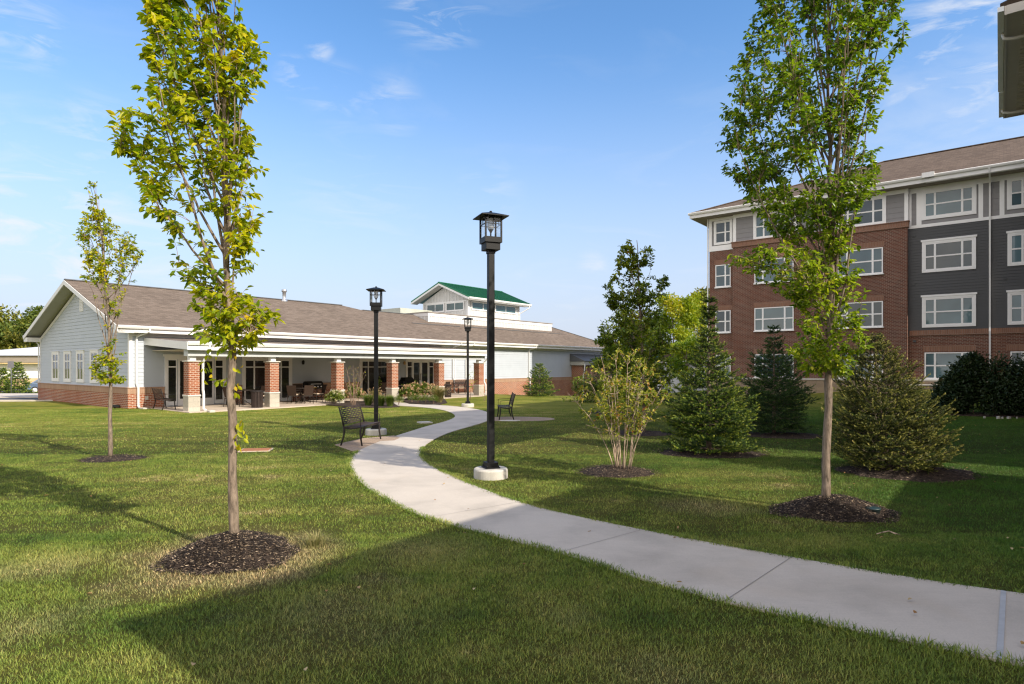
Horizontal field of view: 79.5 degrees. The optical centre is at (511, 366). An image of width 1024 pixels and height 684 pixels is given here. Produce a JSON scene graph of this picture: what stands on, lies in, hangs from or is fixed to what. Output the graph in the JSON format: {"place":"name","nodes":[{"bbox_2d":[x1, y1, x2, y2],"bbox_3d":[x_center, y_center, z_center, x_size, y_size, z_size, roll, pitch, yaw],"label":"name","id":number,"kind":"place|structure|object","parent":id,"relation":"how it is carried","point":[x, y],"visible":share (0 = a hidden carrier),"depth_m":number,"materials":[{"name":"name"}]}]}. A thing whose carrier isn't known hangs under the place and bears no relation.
{"place":"outdoors","nodes":[
{"label":"outdoors","id":0,"kind":"place"},
{"bbox_2d":[0,393,37,397],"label":"pavement","id":1,"kind":"structure","parent":0,"point":[18,395],"depth_m":38.10,"materials":[{"name":"concrete"}]},
{"bbox_2d":[0,347,39,385],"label":"house","id":2,"kind":"structure","parent":0,"point":[27,358],"depth_m":75.57,"materials":[{"name":"beige wood"}]},
{"bbox_2d":[0,398,40,399],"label":"road","id":3,"kind":"structure","parent":0,"point":[19,399],"depth_m":34.06,"materials":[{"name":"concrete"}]},
{"bbox_2d":[151,392,486,412],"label":"patio","id":4,"kind":"structure","parent":0,"point":[247,406],"depth_m":28.67,"materials":[{"name":"beige concrete"}]},
{"bbox_2d":[152,388,175,409],"bbox_3d":[-14.825,1.371,26.217,0.593,0.911,1.432,0,0,-44],"label":"patio chair","id":5,"kind":"object","parent":4,"relation":"on","point":[159,393],"visible":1,"depth_m":25.93,"materials":[{"name":"brown metal"}]},
{"bbox_2d":[236,389,254,404],"bbox_3d":[-12.504,1.455,28.662,1.040,0.750,1.040,0,0,0],"label":"patio table","id":6,"kind":"object","parent":4,"relation":"on","point":[242,390],"visible":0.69,"depth_m":28.62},
{"bbox_2d":[250,390,263,407],"bbox_3d":[-11.271,1.440,27.238,0.550,0.760,0.546,0,0,0],"label":"trash can","id":7,"kind":"object","parent":4,"relation":"on","point":[256,398],"visible":1,"depth_m":27.06,"materials":[{"name":"brown metal"}]},
{"bbox_2d":[286,385,300,402],"bbox_3d":[-10.687,1.371,30.109,0.508,0.902,0.570,0,0,4],"label":"patio chair","id":8,"kind":"object","parent":4,"relation":"on","point":[291,390],"visible":1,"depth_m":29.91,"materials":[{"name":"brown wicker"}]},
{"bbox_2d":[293,384,304,401],"bbox_3d":[-10.998,1.371,31.759,0.508,0.902,0.570,0,0,-34],"label":"patio chair","id":9,"kind":"object","parent":4,"relation":"on","point":[298,386],"visible":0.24,"depth_m":31.91,"materials":[{"name":"brown wicker"}]},
{"bbox_2d":[301,385,313,403],"bbox_3d":[-10.025,1.371,30.191,0.508,0.902,0.570,0,0,-36],"label":"patio chair","id":10,"kind":"object","parent":4,"relation":"on","point":[308,390],"visible":0.98,"depth_m":30.03,"materials":[{"name":"brown wicker"}]},
{"bbox_2d":[302,381,322,400],"bbox_3d":[-10.688,1.310,33.155,0.585,1.020,1.600,0,0,38],"label":"gas grill","id":11,"kind":"object","parent":4,"relation":"on","point":[318,384],"visible":0.62,"depth_m":33.06,"materials":[{"name":"black metal"}]},
{"bbox_2d":[313,384,326,401],"bbox_3d":[-9.795,1.371,31.419,0.570,0.902,0.508,0,0,-38],"label":"patio chair","id":12,"kind":"object","parent":4,"relation":"on","point":[323,389],"visible":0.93,"depth_m":31.36,"materials":[{"name":"brown wicker"}]},
{"bbox_2d":[398,377,416,395],"bbox_3d":[-6.354,1.210,37.376,0.617,1.100,1.235,0,0,38],"label":"gas grill","id":13,"kind":"object","parent":4,"relation":"on","point":[405,380],"visible":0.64,"depth_m":37.05,"materials":[{"name":"metal"}]},
{"bbox_2d":[444,384,451,396],"bbox_3d":[-3.826,1.440,36.394,0.550,0.760,0.546,0,0,0],"label":"trash can","id":14,"kind":"object","parent":4,"relation":"on","point":[447,386],"visible":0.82,"depth_m":36.17,"materials":[{"name":"brown metal"}]},
{"bbox_2d":[453,380,472,392],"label":"bench","id":15,"kind":"object","parent":4,"relation":"on","point":[456,382],"visible":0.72,"depth_m":42.31,"materials":[{"name":"brown metal"}]},
{"bbox_2d":[357,392,373,404],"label":"ornamental grass","id":16,"kind":"object","parent":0,"point":[368,399],"depth_m":28.61,"materials":[{"name":"plant"}]},
{"bbox_2d":[378,392,388,405],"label":"ornamental grass","id":17,"kind":"object","parent":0,"point":[381,400],"depth_m":28.27,"materials":[{"name":"plant"}]},
{"bbox_2d":[384,394,397,405],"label":"ornamental grass","id":18,"kind":"object","parent":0,"point":[389,400],"depth_m":27.91,"materials":[{"name":"plant"}]},
{"bbox_2d":[424,385,452,401],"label":"ornamental grass","id":19,"kind":"object","parent":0,"point":[439,392],"depth_m":31.06,"materials":[{"name":"plant"}]},
{"bbox_2d":[0,387,1023,683],"bbox_3d":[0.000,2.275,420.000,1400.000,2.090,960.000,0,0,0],"label":"lawn","id":20,"kind":"structure","parent":0,"point":[538,403],"depth_m":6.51,"materials":[{"name":"plant"}]},
{"bbox_2d":[0,367,9,392],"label":"spruce tree","id":21,"kind":"object","parent":20,"relation":"on","point":[3,371],"visible":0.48,"depth_m":46.93,"materials":[{"name":"green plant"}]},
{"bbox_2d":[8,361,13,392],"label":"road sign","id":22,"kind":"object","parent":20,"relation":"on","point":[11,364],"visible":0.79,"depth_m":42.96,"materials":[{"name":"grey metal"}]},
{"bbox_2d":[0,303,43,349],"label":"woods","id":23,"kind":"object","parent":20,"relation":"on","point":[14,329],"visible":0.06,"depth_m":115.58,"materials":[{"name":"green plant"}]},
{"bbox_2d":[0,400,52,401],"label":"kerb","id":24,"kind":"structure","parent":20,"relation":"on","point":[21,400],"depth_m":32.78,"materials":[{"name":"concrete"}]},
{"bbox_2d":[74,453,147,462],"bbox_3d":[-7.973,1.828,12.316,1.479,0.114,1.221,0,0,0],"label":"mulch bed","id":25,"kind":"object","parent":20,"relation":"on","point":[113,458],"visible":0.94,"depth_m":12.20,"materials":[{"name":"brown wood"}]},
{"bbox_2d":[72,181,144,456],"bbox_3d":[-8.052,-0.935,12.364,1.400,5.573,0.934,0,0,0],"label":"street tree","id":26,"kind":"object","parent":25,"relation":"on","point":[98,217],"visible":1,"depth_m":12.32,"materials":[{"name":"green plant"}]},
{"bbox_2d":[147,529,299,574],"bbox_3d":[-2.744,1.748,6.051,1.309,0.264,1.320,0,0,0],"label":"mulch bed","id":27,"kind":"object","parent":20,"relation":"on","point":[226,551],"visible":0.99,"depth_m":5.76,"materials":[{"name":"brown wood"}]},
{"bbox_2d":[103,0,284,534],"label":"street tree","id":28,"kind":"object","parent":27,"relation":"on","point":[228,90],"visible":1,"depth_m":5.97,"materials":[{"name":"green plant"}]},
{"bbox_2d":[238,448,272,451],"bbox_3d":[-5.608,1.858,13.494,0.640,0.084,0.480,0,0,-10],"label":"valve cover","id":29,"kind":"object","parent":20,"relation":"on","point":[255,449],"visible":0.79,"depth_m":13.46,"materials":[{"name":"orange concrete"}]},
{"bbox_2d":[23,279,609,412],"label":"community building","id":30,"kind":"structure","parent":20,"relation":"on","point":[328,344],"depth_m":33.11,"materials":[{"name":"white"}]},
{"bbox_2d":[51,351,58,380],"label":"window","id":31,"kind":"structure","parent":30,"relation":"in","point":[54,354],"depth_m":32.66,"materials":[{"name":"white paint"}]},
{"bbox_2d":[63,351,70,381],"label":"window","id":32,"kind":"structure","parent":30,"relation":"in","point":[66,354],"depth_m":31.50,"materials":[{"name":"white paint"}]},
{"bbox_2d":[75,350,84,382],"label":"window","id":33,"kind":"structure","parent":30,"relation":"in","point":[80,358],"depth_m":30.32,"materials":[{"name":"white paint"}]},
{"bbox_2d":[90,349,98,382],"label":"window","id":34,"kind":"structure","parent":30,"relation":"in","point":[94,352],"depth_m":29.23,"materials":[{"name":"white paint"}]},
{"bbox_2d":[242,357,292,402],"bbox_3d":[-12.536,0.672,31.642,0.110,2.316,2.850,0,0,38],"label":"glass door","id":35,"kind":"structure","parent":30,"relation":"in","point":[253,369],"depth_m":31.32,"materials":[{"name":"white glass"}]},
{"bbox_2d":[359,358,388,395],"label":"window","id":36,"kind":"structure","parent":30,"relation":"in","point":[366,364],"depth_m":36.80,"materials":[{"name":"glass"}]},
{"bbox_2d":[295,530,339,548],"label":"ornamental grass","id":37,"kind":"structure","parent":20,"relation":"on","point":[316,542],"depth_m":6.33,"materials":[{"name":"plant"}]},
{"bbox_2d":[325,401,399,407],"bbox_3d":[-7.275,1.933,29.599,3.300,0.235,5.614,0,0,-16],"label":"planting bed","id":38,"kind":"object","parent":20,"relation":"on","point":[362,404],"visible":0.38,"depth_m":28.86,"materials":[{"name":"brown soil"}]},
{"bbox_2d":[324,389,346,402],"bbox_3d":[-8.686,1.460,30.213,1.080,0.776,1.082,0,0,0],"label":"hydrangea","id":39,"kind":"object","parent":38,"relation":"on","point":[336,394],"visible":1,"depth_m":30.05,"materials":[{"name":"white plant"}]},
{"bbox_2d":[344,383,364,399],"bbox_3d":[-8.066,1.341,31.639,1.106,1.009,1.029,0,0,0],"label":"hydrangea","id":40,"kind":"object","parent":38,"relation":"on","point":[361,390],"visible":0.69,"depth_m":31.45,"materials":[{"name":"beige plant"}]},
{"bbox_2d":[343,364,365,406],"bbox_3d":[-7.269,0.819,27.880,1.408,2.067,1.484,0,0,0],"label":"shrub","id":41,"kind":"object","parent":38,"relation":"on","point":[352,401],"visible":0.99,"depth_m":27.96,"materials":[{"name":"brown plant"}]},
{"bbox_2d":[335,435,399,450],"bbox_3d":[-3.527,1.893,14.813,1.277,0.114,3.136,0,0,0],"label":"paver pad","id":42,"kind":"object","parent":20,"relation":"on","point":[353,445],"visible":0.52,"depth_m":14.86,"materials":[{"name":"concrete"}]},
{"bbox_2d":[338,403,380,445],"bbox_3d":[-3.668,1.389,14.931,0.593,0.911,1.402,0,0,6],"label":"bench","id":43,"kind":"object","parent":42,"relation":"on","point":[363,424],"visible":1,"depth_m":14.80,"materials":[{"name":"brown metal"}]},
{"bbox_2d":[365,286,386,435],"bbox_3d":[-3.720,-0.062,16.860,0.570,4.260,0.570,0,0,-4],"label":"street lamp","id":44,"kind":"object","parent":20,"relation":"on","point":[376,306],"visible":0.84,"depth_m":16.81,"materials":[{"name":"metal"}]},
{"bbox_2d":[403,398,446,404],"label":"planting bed","id":45,"kind":"object","parent":20,"relation":"on","point":[422,402],"visible":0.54,"depth_m":30.97,"materials":[{"name":"brown soil"}]},
{"bbox_2d":[399,381,438,399],"bbox_3d":[-5.052,1.301,33.961,2.554,1.141,1.284,0,0,-29],"label":"hydrangea","id":46,"kind":"object","parent":45,"relation":"on","point":[410,389],"visible":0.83,"depth_m":33.70,"materials":[{"name":"beige plant"}]},
{"bbox_2d":[461,317,473,406],"bbox_3d":[-2.010,-0.106,28.000,0.570,4.310,0.570,0,0,-8],"label":"street lamp","id":47,"kind":"object","parent":20,"relation":"on","point":[467,403],"visible":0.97,"depth_m":27.95,"materials":[{"name":"metal"}]},
{"bbox_2d":[473,211,508,480],"bbox_3d":[-0.355,-0.270,10.300,0.570,4.660,0.570,0,0,-22],"label":"street lamp","id":48,"kind":"object","parent":20,"relation":"on","point":[490,469],"visible":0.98,"depth_m":10.25,"materials":[{"name":"black painted metal"},{"name":"cast concrete"},{"name":"clear glass"}]},
{"bbox_2d":[0,402,1023,454],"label":"grass","id":49,"kind":"structure","parent":20,"relation":"on","point":[334,420],"depth_m":18.05,"materials":[{"name":"plant"}]},
{"bbox_2d":[1,423,1023,670],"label":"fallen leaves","id":50,"kind":"object","parent":20,"relation":"on","point":[523,563],"visible":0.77,"depth_m":6.71,"materials":[{"name":"brown plant"}]},
{"bbox_2d":[495,417,553,420],"bbox_3d":[0.150,1.894,21.600,2.700,0.112,1.900,0,0,0],"label":"paver pad","id":51,"kind":"object","parent":20,"relation":"on","point":[525,418],"visible":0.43,"depth_m":21.73,"materials":[{"name":"concrete"}]},
{"bbox_2d":[497,392,515,419],"bbox_3d":[-0.212,1.391,21.851,0.593,0.911,1.432,0,0,-4],"label":"bench","id":52,"kind":"object","parent":51,"relation":"on","point":[511,402],"visible":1,"depth_m":21.60,"materials":[{"name":"brown metal"}]},
{"bbox_2d":[522,363,559,396],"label":"spruce tree","id":53,"kind":"object","parent":20,"relation":"on","point":[545,386],"visible":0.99,"depth_m":38.24,"materials":[{"name":"green plant"}]},
{"bbox_2d":[570,374,600,402],"bbox_3d":[4.074,1.104,31.899,2.240,1.634,1.769,0,0,-40],"label":"shrub","id":54,"kind":"object","parent":20,"relation":"on","point":[576,388],"visible":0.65,"depth_m":31.71,"materials":[{"name":"green plant"}]},
{"bbox_2d":[575,464,660,477],"bbox_3d":[1.836,1.820,10.873,1.528,0.150,1.380,0,0,0],"label":"mulch bed","id":55,"kind":"object","parent":20,"relation":"on","point":[608,470],"visible":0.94,"depth_m":10.60,"materials":[{"name":"brown wood"}]},
{"bbox_2d":[559,341,671,468],"bbox_3d":[1.983,0.674,10.984,1.928,2.262,1.572,0,0,23],"label":"shrub","id":56,"kind":"object","parent":55,"relation":"on","point":[619,403],"visible":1,"depth_m":10.75,"materials":[{"name":"green plant"}]},
{"bbox_2d":[611,429,671,435],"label":"mulch bed","id":57,"kind":"object","parent":20,"relation":"on","point":[653,433],"visible":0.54,"depth_m":16.66,"materials":[{"name":"brown wood"}]},
{"bbox_2d":[593,239,678,431],"bbox_3d":[3.405,-0.826,17.028,2.300,5.355,2.095,0,0,0],"label":"oak tree","id":58,"kind":"object","parent":57,"relation":"on","point":[623,333],"visible":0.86,"depth_m":16.84,"materials":[{"name":"green plant"}]},
{"bbox_2d":[625,319,665,357],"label":"background tree","id":59,"kind":"object","parent":20,"relation":"on","point":[651,336],"visible":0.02,"depth_m":62.97,"materials":[{"name":"green plant"}]},
{"bbox_2d":[653,366,679,402],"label":"spruce tree","id":60,"kind":"object","parent":20,"relation":"on","point":[669,390],"visible":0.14,"depth_m":30.72,"materials":[{"name":"green plant"}]},
{"bbox_2d":[646,292,701,356],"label":"background tree","id":61,"kind":"object","parent":20,"relation":"on","point":[685,305],"visible":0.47,"depth_m":70.69,"materials":[{"name":"green plant"}]},
{"bbox_2d":[641,354,706,392],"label":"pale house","id":62,"kind":"structure","parent":20,"relation":"on","point":[676,381],"depth_m":50.00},
{"bbox_2d":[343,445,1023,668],"bbox_3d":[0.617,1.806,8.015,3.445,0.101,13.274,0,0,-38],"label":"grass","id":63,"kind":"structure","parent":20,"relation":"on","point":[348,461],"depth_m":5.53,"materials":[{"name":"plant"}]},
{"bbox_2d":[665,335,707,390],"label":"background tree","id":64,"kind":"object","parent":20,"relation":"on","point":[679,355],"visible":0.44,"depth_m":33.64,"materials":[{"name":"green plant"}]},
{"bbox_2d":[669,291,706,352],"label":"background tree","id":65,"kind":"object","parent":20,"relation":"on","point":[698,296],"visible":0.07,"depth_m":78.81,"materials":[{"name":"green plant"}]},
{"bbox_2d":[682,286,706,340],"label":"background tree","id":66,"kind":"object","parent":20,"relation":"on","point":[703,292],"visible":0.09,"depth_m":98.80,"materials":[{"name":"green plant"}]},
{"bbox_2d":[651,447,770,458],"bbox_3d":[4.191,1.821,13.095,2.670,0.113,1.858,0,0,0],"label":"mulch bed","id":67,"kind":"object","parent":20,"relation":"on","point":[692,454],"visible":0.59,"depth_m":12.74,"materials":[{"name":"brown wood"}]},
{"bbox_2d":[657,296,764,454],"bbox_3d":[4.275,0.182,13.304,2.335,3.440,2.292,0,0,0],"label":"spruce tree","id":68,"kind":"object","parent":67,"relation":"on","point":[692,418],"visible":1,"depth_m":13.06,"materials":[{"name":"green plant"}]},
{"bbox_2d":[750,348,812,422],"bbox_3d":[8.683,0.621,20.256,2.254,2.468,2.351,0,0,0],"label":"spruce tree","id":69,"kind":"object","parent":20,"relation":"on","point":[781,392],"visible":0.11,"depth_m":20.14,"materials":[{"name":"green plant"}]},
{"bbox_2d":[745,431,820,439],"bbox_3d":[7.273,1.843,16.617,2.697,0.112,2.140,0,0,0],"label":"mulch bed","id":70,"kind":"object","parent":20,"relation":"on","point":[789,435],"visible":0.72,"depth_m":16.37,"materials":[{"name":"brown wood"}]},
{"bbox_2d":[733,325,820,433],"bbox_3d":[7.146,0.375,16.928,2.285,3.084,2.218,0,0,42],"label":"spruce tree","id":71,"kind":"object","parent":70,"relation":"on","point":[773,401],"visible":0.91,"depth_m":16.70,"materials":[{"name":"green plant"}]},
{"bbox_2d":[768,494,900,522],"bbox_3d":[4.037,1.754,7.827,1.713,0.252,1.334,0,0,-9],"label":"mulch bed","id":72,"kind":"object","parent":20,"relation":"on","point":[838,508],"visible":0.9,"depth_m":7.58,"materials":[{"name":"brown wood"}]},
{"bbox_2d":[715,0,910,497],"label":"street tree","id":73,"kind":"object","parent":72,"relation":"on","point":[830,362],"visible":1,"depth_m":7.69,"materials":[{"name":"green plant"}]},
{"bbox_2d":[866,506,880,513],"bbox_3d":[4.423,1.799,7.558,0.180,0.142,0.180,0,0,0],"label":"drain cap","id":74,"kind":"object","parent":72,"relation":"on","point":[876,509],"visible":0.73,"depth_m":7.49,"materials":[{"name":"green plastic"}]},
{"bbox_2d":[688,136,1023,394],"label":"apartment building","id":75,"kind":"structure","parent":20,"relation":"on","point":[938,237],"depth_m":34.43,"materials":[{"name":"red brick"}]},
{"bbox_2d":[714,264,730,288],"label":"window","id":76,"kind":"structure","parent":75,"relation":"in","point":[722,272],"depth_m":41.11,"materials":[{"name":"white plastic"}]},
{"bbox_2d":[715,310,730,333],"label":"window","id":77,"kind":"structure","parent":75,"relation":"in","point":[724,317],"depth_m":41.06,"materials":[{"name":"glass"}]},
{"bbox_2d":[714,219,731,244],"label":"window","id":78,"kind":"structure","parent":75,"relation":"in","point":[722,229],"depth_m":41.10,"materials":[{"name":"white plastic"}]},
{"bbox_2d":[716,355,730,377],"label":"window","id":79,"kind":"structure","parent":75,"relation":"in","point":[729,367],"depth_m":40.93,"materials":[{"name":"white plastic"}]},
{"bbox_2d":[753,354,793,378],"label":"window","id":80,"kind":"structure","parent":75,"relation":"in","point":[757,355],"depth_m":39.00,"materials":[{"name":"glass"}]},
{"bbox_2d":[753,306,793,331],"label":"window","id":81,"kind":"structure","parent":75,"relation":"in","point":[783,316],"depth_m":38.70,"materials":[{"name":"glass"}]},
{"bbox_2d":[753,257,793,284],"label":"window","id":82,"kind":"structure","parent":75,"relation":"in","point":[767,278],"depth_m":38.86,"materials":[{"name":"glass"}]},
{"bbox_2d":[753,211,796,238],"bbox_3d":[16.584,-8.944,38.894,2.610,1.647,0.090,0,0,38],"label":"window","id":83,"kind":"structure","parent":75,"relation":"in","point":[759,232],"depth_m":39.42,"materials":[{"name":"white plastic"}]},
{"bbox_2d":[838,353,882,379],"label":"window","id":84,"kind":"structure","parent":75,"relation":"in","point":[866,370],"depth_m":35.56,"materials":[{"name":"white plastic"}]},
{"bbox_2d":[837,301,883,328],"bbox_3d":[20.182,-2.965,35.757,2.410,1.530,0.140,0,0,38],"label":"window","id":85,"kind":"structure","parent":75,"relation":"in","point":[874,310],"depth_m":35.47,"materials":[{"name":"glass"}]},
{"bbox_2d":[837,247,883,276],"bbox_3d":[20.182,-6.015,35.757,2.410,1.550,0.140,0,0,38],"label":"window","id":86,"kind":"structure","parent":75,"relation":"in","point":[870,260],"depth_m":35.53,"materials":[{"name":"glass"}]},
{"bbox_2d":[838,195,885,228],"bbox_3d":[20.321,-8.944,35.934,2.590,1.647,0.090,0,0,38],"label":"window","id":87,"kind":"structure","parent":75,"relation":"in","point":[873,211],"depth_m":35.55,"materials":[{"name":"glass"}]},
{"bbox_2d":[924,352,968,379],"bbox_3d":[23.711,-0.010,33.468,2.240,1.520,0.144,0,0,38],"label":"window","id":88,"kind":"structure","parent":75,"relation":"in","point":[935,362],"depth_m":33.76,"materials":[{"name":"white plastic"}]},
{"bbox_2d":[921,292,976,327],"bbox_3d":[23.715,-3.044,33.479,2.500,1.788,0.124,0,0,38],"label":"window","id":89,"kind":"structure","parent":75,"relation":"in","point":[956,309],"depth_m":33.46,"materials":[{"name":"glass"}]},
{"bbox_2d":[921,234,976,272],"bbox_3d":[23.715,-6.094,33.479,2.500,1.808,0.124,0,0,38],"label":"window","id":90,"kind":"structure","parent":75,"relation":"in","point":[959,252],"depth_m":33.46,"materials":[{"name":"white plastic"}]},
{"bbox_2d":[921,183,976,219],"bbox_3d":[23.727,-8.923,33.488,2.440,1.626,0.094,0,0,38],"label":"window","id":91,"kind":"structure","parent":75,"relation":"in","point":[960,200],"depth_m":33.46,"materials":[{"name":"glass"}]},
{"bbox_2d":[1006,289,1023,324],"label":"window","id":92,"kind":"structure","parent":75,"relation":"in","point":[1015,298],"depth_m":31.72,"materials":[{"name":"white plastic"}]},
{"bbox_2d":[1006,229,1023,265],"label":"window","id":93,"kind":"structure","parent":75,"relation":"in","point":[1015,239],"depth_m":31.72,"materials":[{"name":"white plastic"}]},
{"bbox_2d":[1007,176,1023,209],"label":"window","id":94,"kind":"structure","parent":75,"relation":"in","point":[1015,185],"depth_m":31.72,"materials":[{"name":"white plastic"}]},
{"bbox_2d":[1010,351,1023,371],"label":"window","id":95,"kind":"structure","parent":75,"relation":"in","point":[1013,353],"depth_m":31.71,"materials":[{"name":"white plastic"}]},
{"bbox_2d":[832,463,987,482],"bbox_3d":[6.864,1.785,10.595,2.773,0.159,1.979,0,0,0],"label":"mulch bed","id":96,"kind":"object","parent":20,"relation":"on","point":[940,474],"visible":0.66,"depth_m":10.24,"materials":[{"name":"brown wood"}]},
{"bbox_2d":[817,332,964,473],"bbox_3d":[6.579,0.622,10.795,2.301,2.467,2.287,0,0,30],"label":"spruce tree","id":97,"kind":"object","parent":96,"relation":"on","point":[855,418],"visible":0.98,"depth_m":10.47,"materials":[{"name":"green plant"}]},
{"bbox_2d":[913,411,1023,417],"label":"mulch bed","id":98,"kind":"object","parent":20,"relation":"on","point":[979,414],"visible":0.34,"depth_m":22.47,"materials":[{"name":"brown wood"}]},
{"bbox_2d":[925,350,993,413],"bbox_3d":[16.688,0.687,23.137,1.978,2.571,1.799,0,0,0],"label":"hedge shrub","id":99,"kind":"object","parent":98,"relation":"on","point":[958,384],"visible":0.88,"depth_m":22.77,"materials":[{"name":"green plant"}]},
{"bbox_2d":[969,351,1023,415],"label":"hedge shrub","id":100,"kind":"object","parent":98,"relation":"on","point":[1004,389],"visible":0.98,"depth_m":22.14,"materials":[{"name":"green plant"}]},
{"bbox_2d":[997,0,1023,118],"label":"wing building","id":101,"kind":"structure","parent":20,"relation":"on","point":[1010,17],"depth_m":20.43,"materials":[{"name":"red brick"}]},
{"bbox_2d":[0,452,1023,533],"bbox_3d":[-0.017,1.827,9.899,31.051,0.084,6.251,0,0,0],"label":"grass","id":102,"kind":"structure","parent":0,"point":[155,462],"depth_m":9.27,"materials":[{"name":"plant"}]},
{"bbox_2d":[0,0,1023,342],"label":"sky","id":103,"kind":"structure","parent":0,"point":[384,128],"materials":[{"name":"blue"}]},
{"bbox_2d":[351,402,1023,666],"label":"path","id":104,"kind":"structure","parent":0,"point":[401,471],"depth_m":5.58,"materials":[{"name":"concrete"}]},
{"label":"parking lot","id":105,"kind":"structure","parent":0,"visible":0},
{"bbox_2d":[0,362,37,392],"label":"spruce tree","id":106,"kind":"object","parent":105,"relation":"on","point":[17,368],"visible":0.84,"depth_m":45.33,"materials":[{"name":"green plant"}]},
{"bbox_2d":[28,378,39,392],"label":"parked car","id":107,"kind":"object","parent":105,"relation":"on","point":[33,386],"visible":0.09,"depth_m":52.95,"materials":[{"name":"silver metal"}]},
{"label":"mulch bed","id":108,"kind":"object","parent":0,"visible":0},
{"bbox_2d":[589,332,628,407],"bbox_3d":[3.850,0.394,24.583,1.674,3.513,1.560,0,0,0],"label":"background tree","id":109,"kind":"object","parent":108,"relation":"on","point":[596,361],"visible":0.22,"depth_m":24.23,"materials":[{"name":"green plant"}]},
{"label":"mulch bed","id":110,"kind":"object","parent":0,"visible":0},
{"bbox_2d":[599,310,668,416],"bbox_3d":[4.336,-0.013,22.193,2.524,4.328,2.668,0,0,0],"label":"background tree","id":111,"kind":"object","parent":110,"relation":"on","point":[634,312],"visible":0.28,"depth_m":21.81,"materials":[{"name":"plant"}]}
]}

